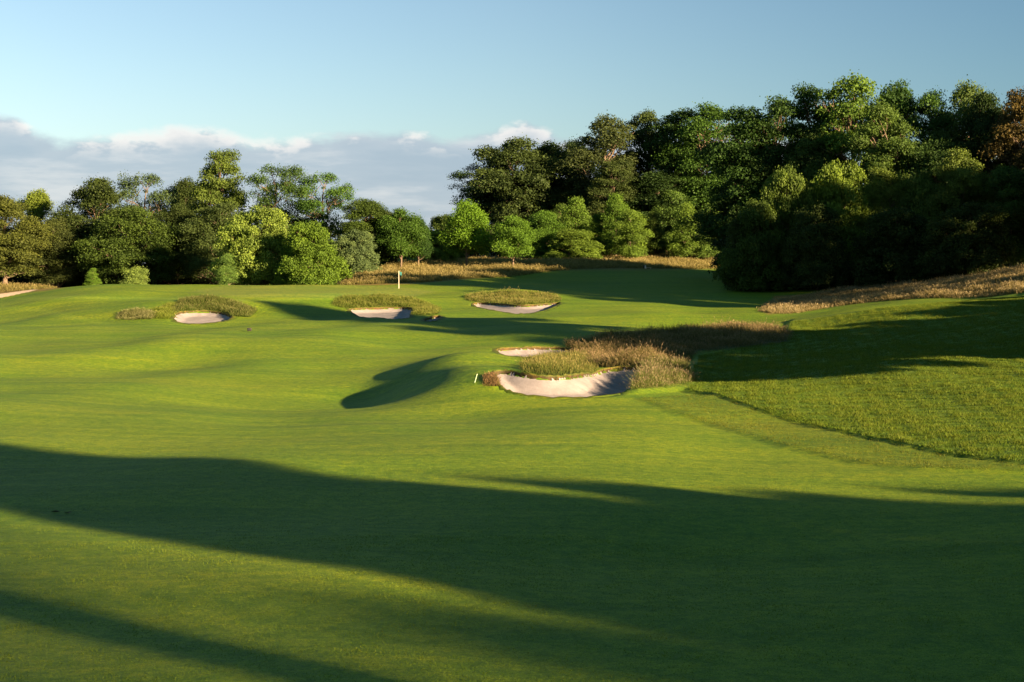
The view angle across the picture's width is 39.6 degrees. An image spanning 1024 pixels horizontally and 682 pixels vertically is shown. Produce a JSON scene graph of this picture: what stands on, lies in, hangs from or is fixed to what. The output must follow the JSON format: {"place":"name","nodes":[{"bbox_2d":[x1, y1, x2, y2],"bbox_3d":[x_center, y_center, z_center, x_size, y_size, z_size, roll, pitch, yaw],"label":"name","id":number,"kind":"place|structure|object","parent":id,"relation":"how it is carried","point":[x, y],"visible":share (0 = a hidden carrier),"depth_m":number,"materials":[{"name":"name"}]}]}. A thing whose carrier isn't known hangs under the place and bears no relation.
{"place":"outdoors","nodes":[
{"label":"outdoors","id":0,"kind":"place"},
{"bbox_2d":[170,291,257,316],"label":"tall grass","id":1,"kind":"structure","parent":0,"point":[235,308],"depth_m":140.31,"materials":[{"name":"plant"}]},
{"bbox_2d":[0,253,1023,681],"bbox_3d":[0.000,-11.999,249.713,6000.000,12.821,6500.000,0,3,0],"label":"ground","id":2,"kind":"structure","parent":0,"point":[300,367],"depth_m":33.84,"materials":[{"name":"plant"}]},
{"bbox_2d":[0,289,35,297],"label":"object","id":3,"kind":"structure","parent":2,"relation":"on","point":[10,294],"depth_m":177.56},
{"bbox_2d":[0,194,54,284],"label":"broadleaf tree","id":4,"kind":"object","parent":2,"relation":"on","point":[20,239],"visible":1,"depth_m":209.90,"materials":[{"name":"green plant"}]},
{"bbox_2d":[0,280,56,291],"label":"meadow grass","id":5,"kind":"structure","parent":2,"relation":"on","point":[15,286],"depth_m":193.42,"materials":[{"name":"plant"}]},
{"bbox_2d":[14,188,56,224],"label":"broadleaf tree","id":6,"kind":"object","parent":2,"relation":"on","point":[39,201],"visible":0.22,"depth_m":233.73,"materials":[{"name":"green plant"}]},
{"bbox_2d":[21,216,88,287],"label":"broadleaf tree","id":7,"kind":"object","parent":2,"relation":"on","point":[58,263],"visible":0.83,"depth_m":214.99,"materials":[{"name":"green plant"}]},
{"bbox_2d":[45,176,129,284],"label":"oak tree","id":8,"kind":"object","parent":2,"relation":"on","point":[96,196],"visible":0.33,"depth_m":220.69,"materials":[{"name":"green plant"}]},
{"bbox_2d":[84,268,101,284],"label":"shrub","id":9,"kind":"object","parent":2,"relation":"on","point":[93,278],"visible":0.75,"depth_m":195.61,"materials":[{"name":"green plant"}]},
{"bbox_2d":[67,205,185,284],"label":"oak tree","id":10,"kind":"object","parent":2,"relation":"on","point":[127,249],"visible":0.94,"depth_m":210.35,"materials":[{"name":"green plant"}]},
{"bbox_2d":[119,266,149,284],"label":"shrub","id":11,"kind":"object","parent":2,"relation":"on","point":[138,276],"visible":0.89,"depth_m":195.38,"materials":[{"name":"green plant"}]},
{"bbox_2d":[114,306,158,319],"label":"tall grass","id":12,"kind":"structure","parent":2,"relation":"on","point":[140,313],"depth_m":133.96,"materials":[{"name":"plant"}]},
{"bbox_2d":[115,169,183,284],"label":"broadleaf tree","id":13,"kind":"object","parent":2,"relation":"on","point":[128,187],"visible":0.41,"depth_m":229.90,"materials":[{"name":"green plant"}]},
{"bbox_2d":[149,302,182,318],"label":"tall grass","id":14,"kind":"structure","parent":2,"relation":"on","point":[165,309],"depth_m":135.94,"materials":[{"name":"plant"}]},
{"bbox_2d":[148,202,208,284],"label":"oak tree","id":15,"kind":"object","parent":2,"relation":"on","point":[176,214],"visible":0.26,"depth_m":217.63,"materials":[{"name":"green plant"}]},
{"bbox_2d":[167,176,200,258],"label":"broadleaf tree","id":16,"kind":"object","parent":2,"relation":"on","point":[186,184],"visible":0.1,"depth_m":241.68,"materials":[{"name":"green plant"}]},
{"bbox_2d":[174,312,230,322],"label":"sand bunker","id":17,"kind":"object","parent":2,"relation":"on","point":[186,317],"visible":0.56,"depth_m":136.90},
{"bbox_2d":[169,309,235,324],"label":"bunker lip","id":18,"kind":"object","parent":2,"relation":"on","point":[202,310],"visible":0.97,"depth_m":135.12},
{"bbox_2d":[0,233,409,287],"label":"undergrowth","id":19,"kind":"object","parent":2,"relation":"on","point":[392,259],"visible":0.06,"depth_m":222.54,"materials":[{"name":"green plant"}]},
{"bbox_2d":[175,201,242,284],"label":"spreading tree","id":20,"kind":"object","parent":2,"relation":"on","point":[197,251],"visible":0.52,"depth_m":211.56,"materials":[{"name":"green plant"}]},
{"bbox_2d":[184,146,249,248],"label":"broadleaf tree","id":21,"kind":"object","parent":2,"relation":"on","point":[214,191],"visible":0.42,"depth_m":225.75,"materials":[{"name":"green plant"}]},
{"bbox_2d":[214,254,241,284],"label":"bush","id":22,"kind":"object","parent":2,"relation":"on","point":[230,279],"visible":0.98,"depth_m":191.11,"materials":[{"name":"green plant"}]},
{"bbox_2d":[206,203,296,284],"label":"broadleaf tree","id":23,"kind":"object","parent":2,"relation":"on","point":[254,248],"visible":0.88,"depth_m":193.06,"materials":[{"name":"green plant"}]},
{"bbox_2d":[244,161,310,254],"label":"umbrella tree","id":24,"kind":"object","parent":2,"relation":"on","point":[264,199],"visible":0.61,"depth_m":223.65,"materials":[{"name":"green plant"}]},
{"bbox_2d":[284,217,338,253],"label":"broadleaf tree","id":25,"kind":"object","parent":2,"relation":"on","point":[305,220],"visible":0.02,"depth_m":229.32,"materials":[{"name":"green plant"}]},
{"bbox_2d":[269,219,354,284],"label":"round bush","id":26,"kind":"object","parent":2,"relation":"on","point":[310,258],"visible":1,"depth_m":187.67,"materials":[{"name":"green plant"}]},
{"bbox_2d":[293,170,357,242],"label":"umbrella tree","id":27,"kind":"object","parent":2,"relation":"on","point":[331,203],"visible":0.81,"depth_m":224.08,"materials":[{"name":"green plant"}]},
{"bbox_2d":[331,228,381,275],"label":"broadleaf bush","id":28,"kind":"object","parent":2,"relation":"on","point":[353,251],"visible":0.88,"depth_m":210.15,"materials":[{"name":"green plant"}]},
{"bbox_2d":[333,197,391,261],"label":"broadleaf tree","id":29,"kind":"object","parent":2,"relation":"on","point":[363,208],"visible":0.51,"depth_m":219.08,"materials":[{"name":"green plant"}]},
{"bbox_2d":[345,306,415,318],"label":"bunker lip","id":30,"kind":"object","parent":2,"relation":"on","point":[377,308],"visible":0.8,"depth_m":143.70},
{"bbox_2d":[351,308,410,318],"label":"sand bunker","id":31,"kind":"object","parent":2,"relation":"on","point":[392,313],"visible":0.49,"depth_m":143.97},
{"bbox_2d":[361,209,403,262],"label":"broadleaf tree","id":32,"kind":"object","parent":2,"relation":"on","point":[388,213],"visible":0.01,"depth_m":236.60,"materials":[{"name":"green plant"}]},
{"bbox_2d":[332,292,441,314],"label":"tall grass","id":33,"kind":"structure","parent":2,"relation":"on","point":[419,308],"depth_m":147.16,"materials":[{"name":"plant"}]},
{"bbox_2d":[374,207,430,266],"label":"lone tree","id":34,"kind":"object","parent":2,"relation":"on","point":[396,229],"visible":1,"depth_m":217.10,"materials":[{"name":"green plant"}]},
{"bbox_2d":[406,216,434,264],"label":"lone tree","id":35,"kind":"object","parent":2,"relation":"on","point":[427,248],"visible":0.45,"depth_m":220.56,"materials":[{"name":"green plant"}]},
{"bbox_2d":[420,315,445,321],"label":"bunker lip","id":36,"kind":"object","parent":2,"relation":"on","point":[431,317],"visible":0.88,"depth_m":130.30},
{"bbox_2d":[417,230,458,261],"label":"tree","id":37,"kind":"object","parent":2,"relation":"on","point":[440,252],"visible":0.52,"depth_m":238.27,"materials":[{"name":"green plant"}]},
{"bbox_2d":[428,214,465,258],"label":"broadleaf tree","id":38,"kind":"object","parent":2,"relation":"on","point":[437,220],"visible":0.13,"depth_m":251.86,"materials":[{"name":"green plant"}]},
{"bbox_2d":[433,198,493,265],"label":"lone tree","id":39,"kind":"object","parent":2,"relation":"on","point":[468,226],"visible":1,"depth_m":220.58,"materials":[{"name":"green plant"}]},
{"bbox_2d":[447,163,513,255],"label":"umbrella tree","id":40,"kind":"object","parent":2,"relation":"on","point":[460,176],"visible":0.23,"depth_m":280.91,"materials":[{"name":"green plant"}]},
{"bbox_2d":[481,370,501,386],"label":"tall grass","id":41,"kind":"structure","parent":2,"relation":"on","point":[489,378],"depth_m":67.02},
{"bbox_2d":[0,442,1023,559],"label":"short turf","id":42,"kind":"structure","parent":2,"relation":"on","point":[475,498],"depth_m":34.78,"materials":[{"name":"green plant"}]},
{"bbox_2d":[464,286,560,305],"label":"tall grass","id":43,"kind":"structure","parent":2,"relation":"on","point":[507,297],"depth_m":155.97,"materials":[{"name":"plant"}]},
{"bbox_2d":[490,214,538,265],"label":"lone tree","id":44,"kind":"object","parent":2,"relation":"on","point":[512,234],"visible":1,"depth_m":215.17,"materials":[{"name":"green plant"}]},
{"bbox_2d":[474,303,556,313],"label":"sand bunker","id":45,"kind":"object","parent":2,"relation":"on","point":[517,309],"visible":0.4,"depth_m":146.75},
{"bbox_2d":[471,302,562,313],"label":"bunker lip","id":46,"kind":"object","parent":2,"relation":"on","point":[485,303],"visible":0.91,"depth_m":147.18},
{"bbox_2d":[462,132,574,232],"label":"oak tree","id":47,"kind":"object","parent":2,"relation":"on","point":[536,164],"visible":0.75,"depth_m":274.36,"materials":[{"name":"green plant"}]},
{"bbox_2d":[490,188,567,232],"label":"broadleaf tree","id":48,"kind":"object","parent":2,"relation":"on","point":[533,210],"visible":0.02,"depth_m":277.91,"materials":[{"name":"green plant"}]},
{"bbox_2d":[341,251,719,284],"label":"meadow grass","id":49,"kind":"structure","parent":2,"relation":"on","point":[437,270],"depth_m":218.23,"materials":[{"name":"plant"}]},
{"bbox_2d":[499,348,567,356],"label":"sand bunker","id":50,"kind":"object","parent":2,"relation":"on","point":[523,353],"visible":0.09,"depth_m":99.95},
{"bbox_2d":[516,294,552,305],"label":"tall grass","id":51,"kind":"structure","parent":2,"relation":"on","point":[529,301],"depth_m":149.60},
{"bbox_2d":[491,345,579,357],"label":"bunker lip","id":52,"kind":"object","parent":2,"relation":"on","point":[495,350],"visible":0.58,"depth_m":100.39,"materials":[{"name":"plant"}]},
{"bbox_2d":[524,210,567,258],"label":"young tree","id":53,"kind":"object","parent":2,"relation":"on","point":[547,225],"visible":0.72,"depth_m":249.60,"materials":[{"name":"green plant"}]},
{"bbox_2d":[519,139,593,191],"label":"oak tree","id":54,"kind":"object","parent":2,"relation":"on","point":[552,150],"visible":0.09,"depth_m":286.39,"materials":[{"name":"green plant"}]},
{"bbox_2d":[514,346,599,380],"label":"tall grass","id":55,"kind":"structure","parent":2,"relation":"on","point":[569,361],"depth_m":72.85,"materials":[{"name":"plant"}]},
{"bbox_2d":[548,203,565,245],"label":"young tree","id":56,"kind":"object","parent":2,"relation":"on","point":[557,210],"visible":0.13,"depth_m":264.85,"materials":[{"name":"green plant"}]},
{"bbox_2d":[543,179,588,223],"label":"broadleaf tree","id":57,"kind":"object","parent":2,"relation":"on","point":[566,194],"visible":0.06,"depth_m":275.18,"materials":[{"name":"green plant"}]},
{"bbox_2d":[493,365,641,398],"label":"bunker lip","id":58,"kind":"object","parent":2,"relation":"on","point":[529,375],"visible":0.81,"depth_m":68.69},
{"bbox_2d":[497,368,638,396],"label":"sand bunker","id":59,"kind":"object","parent":2,"relation":"on","point":[608,382],"visible":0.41,"depth_m":68.83},
{"bbox_2d":[426,224,710,256],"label":"undergrowth","id":60,"kind":"object","parent":2,"relation":"on","point":[491,253],"depth_m":271.93,"materials":[{"name":"green plant"}]},
{"bbox_2d":[537,228,605,259],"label":"bush","id":61,"kind":"object","parent":2,"relation":"on","point":[572,243],"visible":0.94,"depth_m":243.64,"materials":[{"name":"green plant"}]},
{"bbox_2d":[557,196,593,254],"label":"young tree","id":62,"kind":"object","parent":2,"relation":"on","point":[576,206],"visible":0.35,"depth_m":252.30,"materials":[{"name":"green plant"}]},
{"bbox_2d":[554,139,600,187],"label":"broadleaf tree","id":63,"kind":"object","parent":2,"relation":"on","point":[568,144],"visible":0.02,"depth_m":296.31,"materials":[{"name":"green plant"}]},
{"bbox_2d":[554,113,645,223],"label":"broadleaf tree","id":64,"kind":"object","parent":2,"relation":"on","point":[610,138],"visible":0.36,"depth_m":271.72,"materials":[{"name":"green plant"}]},
{"bbox_2d":[588,213,611,255],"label":"young tree","id":65,"kind":"object","parent":2,"relation":"on","point":[595,225],"visible":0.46,"depth_m":254.60,"materials":[{"name":"green plant"}]},
{"bbox_2d":[578,159,643,254],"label":"conical tree","id":66,"kind":"object","parent":2,"relation":"on","point":[600,187],"visible":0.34,"depth_m":265.19,"materials":[{"name":"green plant"}]},
{"bbox_2d":[596,192,635,256],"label":"young tree","id":67,"kind":"object","parent":2,"relation":"on","point":[614,201],"visible":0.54,"depth_m":252.47,"materials":[{"name":"green plant"}]},
{"bbox_2d":[606,209,654,258],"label":"young tree","id":68,"kind":"object","parent":2,"relation":"on","point":[628,225],"visible":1,"depth_m":243.73,"materials":[{"name":"green plant"}]},
{"bbox_2d":[618,106,669,174],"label":"broadleaf tree","id":69,"kind":"object","parent":2,"relation":"on","point":[640,121],"visible":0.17,"depth_m":279.09,"materials":[{"name":"green plant"}]},
{"bbox_2d":[640,210,668,254],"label":"young tree","id":70,"kind":"object","parent":2,"relation":"on","point":[653,247],"visible":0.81,"depth_m":252.47,"materials":[{"name":"green plant"}]},
{"bbox_2d":[609,169,705,235],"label":"broadleaf tree","id":71,"kind":"object","parent":2,"relation":"on","point":[657,182],"visible":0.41,"depth_m":264.30,"materials":[{"name":"green plant"}]},
{"bbox_2d":[615,350,699,391],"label":"tall grass","id":72,"kind":"structure","parent":2,"relation":"on","point":[657,372],"depth_m":72.62,"materials":[{"name":"plant"}]},
{"bbox_2d":[651,189,692,248],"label":"young tree","id":73,"kind":"object","parent":2,"relation":"on","point":[674,195],"visible":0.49,"depth_m":260.83,"materials":[{"name":"green plant"}]},
{"bbox_2d":[635,107,712,210],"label":"broadleaf tree","id":74,"kind":"object","parent":2,"relation":"on","point":[671,120],"visible":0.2,"depth_m":271.07,"materials":[{"name":"green plant"}]},
{"bbox_2d":[564,316,795,369],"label":"tall grass","id":75,"kind":"structure","parent":2,"relation":"on","point":[748,333],"depth_m":99.64,"materials":[{"name":"plant"}]},
{"bbox_2d":[665,202,703,257],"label":"young tree","id":76,"kind":"object","parent":2,"relation":"on","point":[685,246],"visible":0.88,"depth_m":248.58,"materials":[{"name":"green plant"}]},
{"bbox_2d":[649,101,733,216],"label":"broadleaf tree","id":77,"kind":"object","parent":2,"relation":"on","point":[698,130],"visible":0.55,"depth_m":265.50,"materials":[{"name":"green plant"}]},
{"bbox_2d":[692,208,709,244],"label":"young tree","id":78,"kind":"object","parent":2,"relation":"on","point":[701,227],"visible":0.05,"depth_m":260.20,"materials":[{"name":"green plant"}]},
{"bbox_2d":[692,202,722,257],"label":"young tree","id":79,"kind":"object","parent":2,"relation":"on","point":[706,249],"visible":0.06,"depth_m":247.80,"materials":[{"name":"green plant"}]},
{"bbox_2d":[681,105,784,257],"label":"tall tree","id":80,"kind":"object","parent":2,"relation":"on","point":[728,152],"visible":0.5,"depth_m":198.05,"materials":[{"name":"green plant"}]},
{"bbox_2d":[720,217,755,290],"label":"front tree","id":81,"kind":"object","parent":2,"relation":"on","point":[729,229],"visible":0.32,"depth_m":172.92,"materials":[{"name":"green plant"}]},
{"bbox_2d":[698,149,786,268],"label":"tall tree","id":82,"kind":"object","parent":2,"relation":"on","point":[717,202],"visible":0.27,"depth_m":197.16,"materials":[{"name":"green plant"}]},
{"bbox_2d":[710,198,796,290],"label":"front tree","id":83,"kind":"object","parent":2,"relation":"on","point":[759,242],"visible":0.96,"depth_m":170.87,"materials":[{"name":"green plant"}]},
{"bbox_2d":[733,94,812,201],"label":"tall tree","id":84,"kind":"object","parent":2,"relation":"on","point":[779,109],"visible":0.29,"depth_m":197.05,"materials":[{"name":"green plant"}]},
{"bbox_2d":[756,164,822,288],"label":"front tree","id":85,"kind":"object","parent":2,"relation":"on","point":[784,189],"visible":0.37,"depth_m":173.75,"materials":[{"name":"green plant"}]},
{"bbox_2d":[711,180,870,265],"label":"distant wood","id":86,"kind":"object","parent":2,"relation":"on","point":[715,261],"depth_m":199.67,"materials":[{"name":"green plant"}]},
{"bbox_2d":[779,130,844,203],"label":"tall tree","id":87,"kind":"object","parent":2,"relation":"on","point":[809,147],"visible":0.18,"depth_m":193.36,"materials":[{"name":"green plant"}]},
{"bbox_2d":[777,203,854,289],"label":"front tree","id":88,"kind":"object","parent":2,"relation":"on","point":[813,251],"visible":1,"depth_m":167.17,"materials":[{"name":"green plant"}]},
{"bbox_2d":[783,81,848,164],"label":"tall tree","id":89,"kind":"object","parent":2,"relation":"on","point":[807,97],"visible":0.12,"depth_m":199.54,"materials":[{"name":"green plant"}]},
{"bbox_2d":[794,156,878,285],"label":"front tree","id":90,"kind":"object","parent":2,"relation":"on","point":[834,187],"visible":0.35,"depth_m":173.30,"materials":[{"name":"green plant"}]},
{"bbox_2d":[803,69,898,203],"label":"tall tree","id":91,"kind":"object","parent":2,"relation":"on","point":[848,115],"visible":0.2,"depth_m":193.45,"materials":[{"name":"green plant"}]},
{"bbox_2d":[689,296,1023,460],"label":"rough grass","id":92,"kind":"structure","parent":2,"relation":"on","point":[863,361],"depth_m":70.38,"materials":[{"name":"plant"}]},
{"bbox_2d":[706,218,1023,286],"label":"undergrowth","id":93,"kind":"object","parent":2,"relation":"on","point":[722,241],"depth_m":186.87,"materials":[{"name":"green plant"}]},
{"bbox_2d":[850,167,910,235],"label":"front tree","id":94,"kind":"object","parent":2,"relation":"on","point":[884,193],"visible":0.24,"depth_m":175.69,"materials":[{"name":"green plant"}]},
{"bbox_2d":[756,263,1023,313],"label":"meadow grass","id":95,"kind":"structure","parent":2,"relation":"on","point":[981,283],"depth_m":137.69,"materials":[{"name":"plant"}]},
{"bbox_2d":[846,100,933,207],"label":"tall tree","id":96,"kind":"object","parent":2,"relation":"on","point":[889,154],"visible":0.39,"depth_m":184.03,"materials":[{"name":"green plant"}]},
{"bbox_2d":[858,78,922,179],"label":"tall tree","id":97,"kind":"object","parent":2,"relation":"on","point":[893,95],"visible":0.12,"depth_m":194.60,"materials":[{"name":"green plant"}]},
{"bbox_2d":[895,167,945,261],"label":"front tree","id":98,"kind":"object","parent":2,"relation":"on","point":[918,184],"visible":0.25,"depth_m":173.02,"materials":[{"name":"green plant"}]},
{"bbox_2d":[896,136,971,194],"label":"tall tree","id":99,"kind":"object","parent":2,"relation":"on","point":[933,156],"visible":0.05,"depth_m":181.46,"materials":[{"name":"green plant"}]},
{"bbox_2d":[904,85,966,181],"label":"tall tree","id":100,"kind":"object","parent":2,"relation":"on","point":[929,101],"visible":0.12,"depth_m":191.43,"materials":[{"name":"green plant"}]},
{"bbox_2d":[913,142,998,274],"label":"front tree","id":101,"kind":"object","parent":2,"relation":"on","point":[958,172],"visible":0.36,"depth_m":171.66,"materials":[{"name":"green plant"}]},
{"bbox_2d":[918,74,997,184],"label":"tall tree","id":102,"kind":"object","parent":2,"relation":"on","point":[961,93],"visible":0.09,"depth_m":189.22,"materials":[{"name":"green plant"}]},
{"bbox_2d":[914,198,1019,276],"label":"front tree","id":103,"kind":"object","parent":2,"relation":"on","point":[966,244],"visible":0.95,"depth_m":157.89,"materials":[{"name":"green plant"}]},
{"bbox_2d":[956,89,1022,201],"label":"tall tree","id":104,"kind":"object","parent":2,"relation":"on","point":[978,126],"visible":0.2,"depth_m":183.32,"materials":[{"name":"green plant"}]},
{"bbox_2d":[972,164,1023,263],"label":"front tree","id":105,"kind":"object","parent":2,"relation":"on","point":[1006,183],"visible":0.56,"depth_m":166.94,"materials":[{"name":"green plant"}]},
{"bbox_2d":[976,87,1023,216],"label":"copper tree","id":106,"kind":"object","parent":2,"relation":"on","point":[1010,134],"visible":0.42,"depth_m":177.92,"materials":[{"name":"brown plant"}]},
{"bbox_2d":[0,0,1023,259],"label":"sky","id":107,"kind":"structure","parent":0,"point":[390,99],"materials":[{"name":"blue"}]},
{"bbox_2d":[641,394,1023,469],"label":"semi rough grass","id":108,"kind":"structure","parent":0,"point":[809,435],"depth_m":50.30,"materials":[{"name":"plant"}]}
]}

